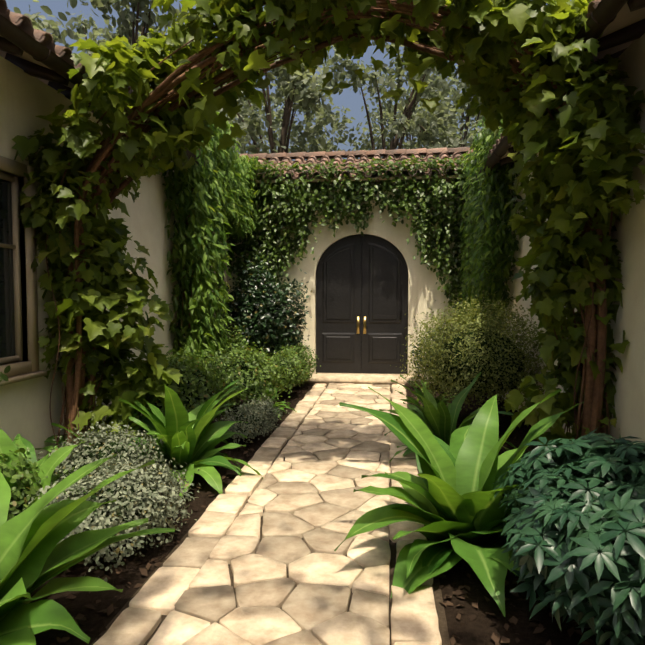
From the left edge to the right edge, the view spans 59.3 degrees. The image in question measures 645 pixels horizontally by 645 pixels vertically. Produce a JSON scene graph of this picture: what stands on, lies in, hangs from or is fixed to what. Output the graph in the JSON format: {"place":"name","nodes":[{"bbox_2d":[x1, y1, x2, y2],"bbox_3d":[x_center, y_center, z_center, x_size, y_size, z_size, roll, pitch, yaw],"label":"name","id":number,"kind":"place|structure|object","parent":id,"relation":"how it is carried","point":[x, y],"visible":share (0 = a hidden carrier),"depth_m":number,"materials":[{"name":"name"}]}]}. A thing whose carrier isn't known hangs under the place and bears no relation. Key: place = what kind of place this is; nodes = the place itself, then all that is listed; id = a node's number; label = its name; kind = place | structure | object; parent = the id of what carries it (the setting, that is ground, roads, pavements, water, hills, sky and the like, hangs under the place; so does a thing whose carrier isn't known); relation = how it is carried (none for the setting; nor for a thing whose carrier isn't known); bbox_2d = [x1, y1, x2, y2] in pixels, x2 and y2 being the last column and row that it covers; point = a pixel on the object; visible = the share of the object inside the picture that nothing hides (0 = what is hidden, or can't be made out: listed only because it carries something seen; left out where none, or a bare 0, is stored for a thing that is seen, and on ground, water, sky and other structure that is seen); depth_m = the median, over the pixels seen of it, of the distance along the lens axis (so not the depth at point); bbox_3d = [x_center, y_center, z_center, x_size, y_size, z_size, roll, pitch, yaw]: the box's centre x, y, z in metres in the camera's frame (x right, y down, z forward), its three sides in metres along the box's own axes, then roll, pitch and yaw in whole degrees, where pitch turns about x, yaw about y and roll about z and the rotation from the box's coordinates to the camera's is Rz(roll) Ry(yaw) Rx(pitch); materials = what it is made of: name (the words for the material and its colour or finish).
{"place":"outdoors","nodes":[
{"label":"outdoors","id":0,"kind":"place"},
{"bbox_2d":[91,383,450,644],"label":"flagstone path","id":1,"kind":"structure","parent":0,"point":[333,452],"depth_m":3.56,"materials":[{"name":"beige stone"}]},
{"bbox_2d":[6,0,570,160],"label":"sky","id":2,"kind":"structure","parent":0,"point":[348,98],"materials":[{"name":"blue"}]},
{"bbox_2d":[23,383,644,644],"bbox_3d":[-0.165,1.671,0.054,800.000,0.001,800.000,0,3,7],"label":"soil","id":3,"kind":"structure","parent":0,"point":[479,627],"depth_m":3.19,"materials":[{"name":"brown soil"}]},
{"bbox_2d":[0,56,229,460],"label":"house wall","id":4,"kind":"structure","parent":3,"relation":"on","point":[25,99],"depth_m":5.22,"materials":[{"name":"paint"}]},
{"bbox_2d":[0,156,46,385],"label":"window frame","id":5,"kind":"object","parent":4,"relation":"attached to","point":[21,370],"visible":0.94,"depth_m":4.93,"materials":[{"name":"brown wood"}]},
{"bbox_2d":[0,179,14,357],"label":"window glass","id":6,"kind":"object","parent":5,"relation":"in","point":[7,333],"depth_m":4.82,"materials":[{"name":"grey glass"}]},
{"bbox_2d":[0,14,204,165],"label":"tiled roof","id":7,"kind":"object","parent":4,"relation":"on","point":[15,39],"visible":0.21,"depth_m":4.48,"materials":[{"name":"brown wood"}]},
{"bbox_2d":[0,35,74,88],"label":"roof eave","id":8,"kind":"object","parent":7,"relation":"on","point":[26,56],"depth_m":4.86,"materials":[{"name":"brown wood"}]},
{"bbox_2d":[0,0,200,155],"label":"roof tiles","id":9,"kind":"object","parent":8,"relation":"on","point":[24,24],"visible":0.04,"depth_m":4.35,"materials":[{"name":"ceramic"}]},
{"bbox_2d":[12,393,288,581],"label":"grey shrubs","id":10,"kind":"object","parent":3,"relation":"on","point":[143,477],"visible":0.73,"depth_m":3.84,"materials":[{"name":"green plant"}]},
{"bbox_2d":[0,322,320,520],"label":"green bushes","id":11,"kind":"object","parent":3,"relation":"on","point":[214,378],"visible":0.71,"depth_m":7.18,"materials":[{"name":"green plant"}]},
{"bbox_2d":[0,120,518,382],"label":"wall ivy leaves","id":12,"kind":"object","parent":3,"relation":"on","point":[268,192],"visible":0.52,"depth_m":10.51,"materials":[{"name":"green plant"}]},
{"bbox_2d":[8,293,524,536],"bbox_3d":[0.214,0.422,6.922,4.821,1.657,7.485,0,3,7],"label":"shrub","id":13,"kind":"object","parent":3,"relation":"on","point":[457,339],"visible":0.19,"depth_m":6.81,"materials":[{"name":"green plant"}]},
{"bbox_2d":[82,1,479,160],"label":"tree trunks","id":14,"kind":"object","parent":3,"relation":"on","point":[287,115],"visible":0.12,"depth_m":24.89,"materials":[{"name":"brown plant"}]},
{"bbox_2d":[14,0,505,161],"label":"tree crowns","id":15,"kind":"object","parent":14,"relation":"attached to","point":[441,121],"visible":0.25,"depth_m":25.34,"materials":[{"name":"green plant"}]},
{"bbox_2d":[0,372,583,644],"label":"strap leaf plants","id":16,"kind":"object","parent":3,"relation":"on","point":[458,512],"visible":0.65,"depth_m":3.51,"materials":[{"name":"green plant"}]},
{"bbox_2d":[12,0,644,475],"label":"vine arch","id":17,"kind":"structure","parent":3,"relation":"on","point":[594,132],"depth_m":4.74,"materials":[{"name":"green plant"}]},
{"bbox_2d":[41,383,636,644],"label":"mulch chips","id":18,"kind":"object","parent":3,"relation":"on","point":[109,610],"visible":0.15,"depth_m":3.12,"materials":[{"name":"brown wood"}]},
{"bbox_2d":[218,253,461,381],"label":"dark shrubs","id":19,"kind":"object","parent":3,"relation":"on","point":[271,293],"visible":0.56,"depth_m":10.20,"materials":[{"name":"green plant"}]},
{"bbox_2d":[230,181,465,382],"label":"house wall","id":20,"kind":"structure","parent":3,"relation":"on","point":[424,293],"depth_m":10.84,"materials":[{"name":"paint"}]},
{"bbox_2d":[316,234,407,373],"bbox_3d":[0.762,-0.349,11.052,1.800,3.000,0.076,0,3,7],"label":"double door","id":21,"kind":"structure","parent":20,"relation":"attached to","point":[361,276],"depth_m":11.03,"materials":[{"name":"paint"}]},
{"bbox_2d":[357,316,365,333],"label":"door handles","id":22,"kind":"object","parent":21,"relation":"attached to","point":[358,324],"depth_m":11.05,"materials":[{"name":"gold metal"}]},
{"bbox_2d":[302,373,423,386],"bbox_3d":[0.737,1.084,10.908,2.400,0.150,0.700,0,3,7],"label":"doorstep","id":23,"kind":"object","parent":3,"relation":"on","point":[360,378],"depth_m":10.62,"materials":[{"name":"beige stone"}]},
{"bbox_2d":[390,286,544,413],"bbox_3d":[2.247,0.369,7.429,2.999,1.734,2.215,-2,4,-42],"label":"fine shrub","id":24,"kind":"object","parent":3,"relation":"on","point":[444,386],"visible":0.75,"depth_m":6.80,"materials":[{"name":"green plant"}]},
{"bbox_2d":[488,428,644,644],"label":"palmate shrub","id":25,"kind":"object","parent":3,"relation":"on","point":[567,521],"depth_m":2.47,"materials":[{"name":"green plant"}]},
{"bbox_2d":[495,33,644,444],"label":"house wall","id":26,"kind":"structure","parent":3,"relation":"on","point":[629,383],"depth_m":4.39,"materials":[{"name":"paint"}]},
{"bbox_2d":[466,0,644,193],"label":"tiled roof","id":27,"kind":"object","parent":26,"relation":"on","point":[602,17],"visible":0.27,"depth_m":4.15,"materials":[{"name":"brown wood"}]},
{"bbox_2d":[488,0,644,175],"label":"roof eave","id":28,"kind":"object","parent":27,"relation":"on","point":[625,16],"depth_m":4.08,"materials":[{"name":"brown wood"}]},
{"bbox_2d":[471,0,600,181],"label":"roof tiles","id":29,"kind":"object","parent":28,"relation":"on","point":[592,5],"depth_m":4.01,"materials":[{"name":"ceramic"}]},
{"bbox_2d":[161,98,522,394],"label":"vine wall","id":30,"kind":"structure","parent":0,"point":[215,197],"depth_m":8.27,"materials":[{"name":"green plant"}]},
{"bbox_2d":[251,156,469,185],"bbox_3d":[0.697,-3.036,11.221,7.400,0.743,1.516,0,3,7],"label":"roof deck","id":31,"kind":"structure","parent":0,"point":[420,174],"depth_m":10.55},
{"bbox_2d":[268,179,436,185],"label":"rafter tails","id":32,"kind":"object","parent":31,"relation":"attached to","point":[332,182],"visible":0.06,"depth_m":10.66,"materials":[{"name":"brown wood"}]},
{"bbox_2d":[241,151,472,179],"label":"roof tiles","id":33,"kind":"object","parent":31,"relation":"on","point":[313,160],"visible":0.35,"depth_m":11.27,"materials":[{"name":"ceramic"}]},
{"bbox_2d":[239,147,473,159],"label":"roof ridge tiles","id":34,"kind":"object","parent":33,"relation":"on","point":[383,153],"visible":0.44,"depth_m":11.87,"materials":[{"name":"ceramic"}]}
]}

